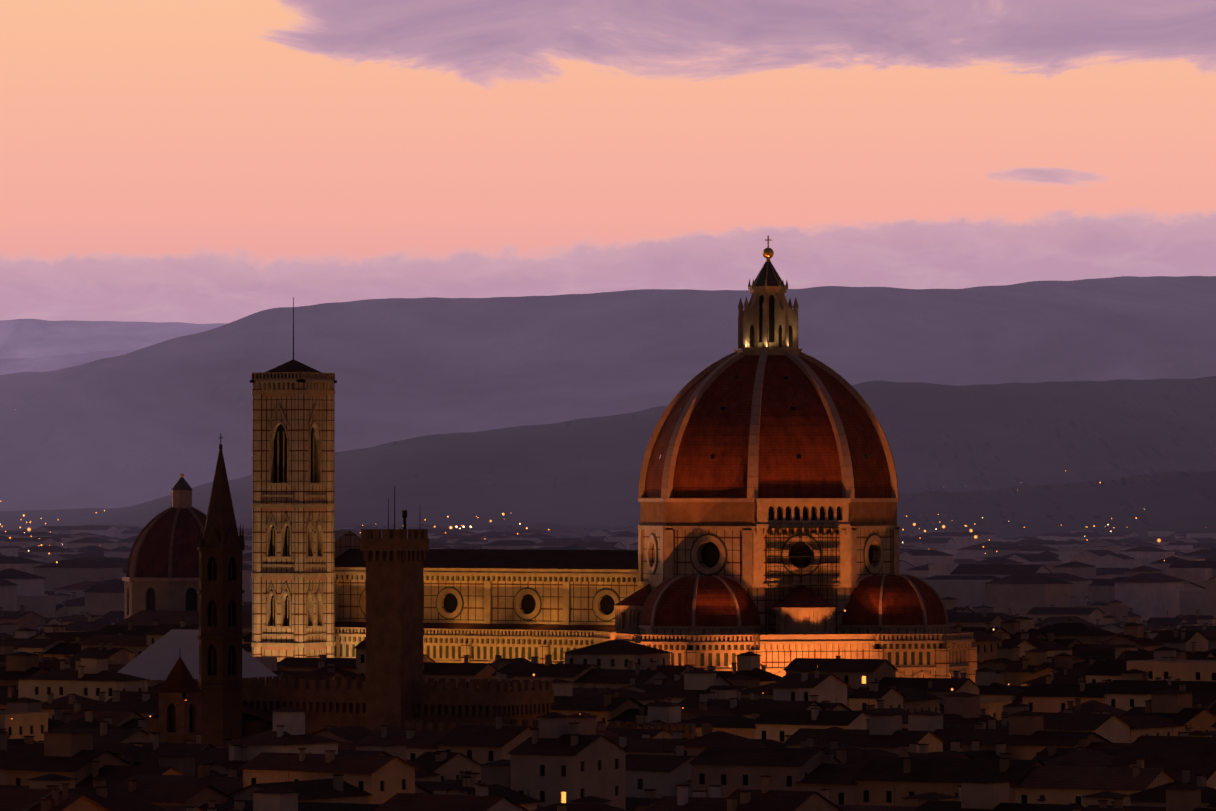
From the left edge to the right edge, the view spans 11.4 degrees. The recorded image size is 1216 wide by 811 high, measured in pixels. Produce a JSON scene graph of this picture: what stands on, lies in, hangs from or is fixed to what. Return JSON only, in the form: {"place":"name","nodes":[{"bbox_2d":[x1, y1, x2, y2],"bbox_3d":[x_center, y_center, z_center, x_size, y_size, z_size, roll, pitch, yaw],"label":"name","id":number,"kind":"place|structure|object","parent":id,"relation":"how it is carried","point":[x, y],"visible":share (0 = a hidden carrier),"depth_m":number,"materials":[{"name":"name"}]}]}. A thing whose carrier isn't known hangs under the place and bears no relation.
{"place":"outdoors","nodes":[
{"label":"outdoors","id":0,"kind":"place"},
{"bbox_2d":[0,350,135,374],"bbox_3d":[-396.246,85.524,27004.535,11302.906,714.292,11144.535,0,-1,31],"label":"hill","id":1,"kind":"structure","parent":0,"point":[39,364],"depth_m":27824.07,"materials":[{"name":"purple"}]},
{"bbox_2d":[0,319,227,358],"bbox_3d":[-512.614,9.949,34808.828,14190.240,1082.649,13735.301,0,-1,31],"label":"hill","id":2,"kind":"structure","parent":0,"point":[28,338],"depth_m":35655.89,"materials":[{"name":"purple"}]},
{"bbox_2d":[0,276,1215,510],"bbox_3d":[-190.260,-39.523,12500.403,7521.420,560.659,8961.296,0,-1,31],"label":"hill","id":3,"kind":"structure","parent":0,"point":[142,424],"depth_m":12240.72,"materials":[{"name":"purple"}]},
{"bbox_2d":[0,376,1215,529],"bbox_3d":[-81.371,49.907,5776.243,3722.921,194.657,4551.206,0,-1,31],"label":"hill","id":4,"kind":"structure","parent":0,"point":[587,471],"depth_m":5699.74,"materials":[{"name":"purple"}]},
{"bbox_2d":[0,471,1215,538],"bbox_3d":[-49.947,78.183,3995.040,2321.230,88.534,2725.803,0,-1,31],"label":"hill","id":5,"kind":"structure","parent":0,"point":[1178,501],"depth_m":4070.76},
{"bbox_2d":[0,470,1164,718],"bbox_3d":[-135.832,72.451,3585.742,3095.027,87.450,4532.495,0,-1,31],"label":"city lights","id":6,"kind":"object","parent":5,"relation":"on","point":[526,528],"visible":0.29,"depth_m":3486.51},
{"bbox_2d":[0,0,1215,323],"label":"sky","id":7,"kind":"structure","parent":0,"point":[185,161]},
{"label":"ground","id":8,"kind":"structure","parent":0,"visible":0},
{"bbox_2d":[156,657,203,743],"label":"belfry","id":9,"kind":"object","parent":8,"relation":"on","point":[180,693],"visible":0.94,"depth_m":923.70,"materials":[{"name":"stone"}]},
{"bbox_2d":[115,474,251,631],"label":"domed church","id":10,"kind":"structure","parent":8,"relation":"on","point":[161,580],"depth_m":1624.33,"materials":[{"name":"paint"}]},
{"bbox_2d":[118,629,280,686],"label":"roof","id":11,"kind":"structure","parent":8,"relation":"on","point":[155,662],"depth_m":1172.94,"materials":[{"name":"paint"}]},
{"bbox_2d":[140,433,272,745],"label":"church spire","id":12,"kind":"structure","parent":8,"relation":"on","point":[226,713],"depth_m":997.67,"materials":[{"name":"stone"}]},
{"bbox_2d":[250,297,336,661],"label":"campanile","id":13,"kind":"structure","parent":8,"relation":"on","point":[293,462],"depth_m":1315.98,"materials":[{"name":"stone"}]},
{"bbox_2d":[242,486,696,738],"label":"fortress palace","id":14,"kind":"structure","parent":8,"relation":"on","point":[394,690],"depth_m":992.39,"materials":[{"name":"stone"}]},
{"bbox_2d":[0,619,1215,810],"bbox_3d":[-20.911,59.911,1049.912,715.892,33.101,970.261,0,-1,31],"label":"city","id":15,"kind":"object","parent":8,"relation":"on","point":[1057,727],"visible":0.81,"depth_m":900.24,"materials":[{"name":"paint"}]},
{"bbox_2d":[0,525,1215,622],"bbox_3d":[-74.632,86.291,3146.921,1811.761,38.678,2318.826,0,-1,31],"label":"distant city","id":16,"kind":"object","parent":8,"relation":"on","point":[1024,575],"visible":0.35,"depth_m":2199.42,"materials":[{"name":"paint"}]},
{"bbox_2d":[0,575,1215,656],"bbox_3d":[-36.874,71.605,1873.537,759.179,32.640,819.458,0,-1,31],"label":"city buildings","id":17,"kind":"structure","parent":8,"relation":"on","point":[1078,629],"depth_m":1718.34,"materials":[{"name":"paint"}]},
{"bbox_2d":[334,236,977,681],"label":"cathedral","id":18,"kind":"structure","parent":8,"relation":"on","point":[762,428],"depth_m":1276.07,"materials":[{"name":"stone"}]},
{"bbox_2d":[768,523,839,628],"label":"scaffolding","id":19,"kind":"object","parent":18,"relation":"on","point":[801,556],"visible":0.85,"depth_m":1266.37,"materials":[{"name":"metal"}]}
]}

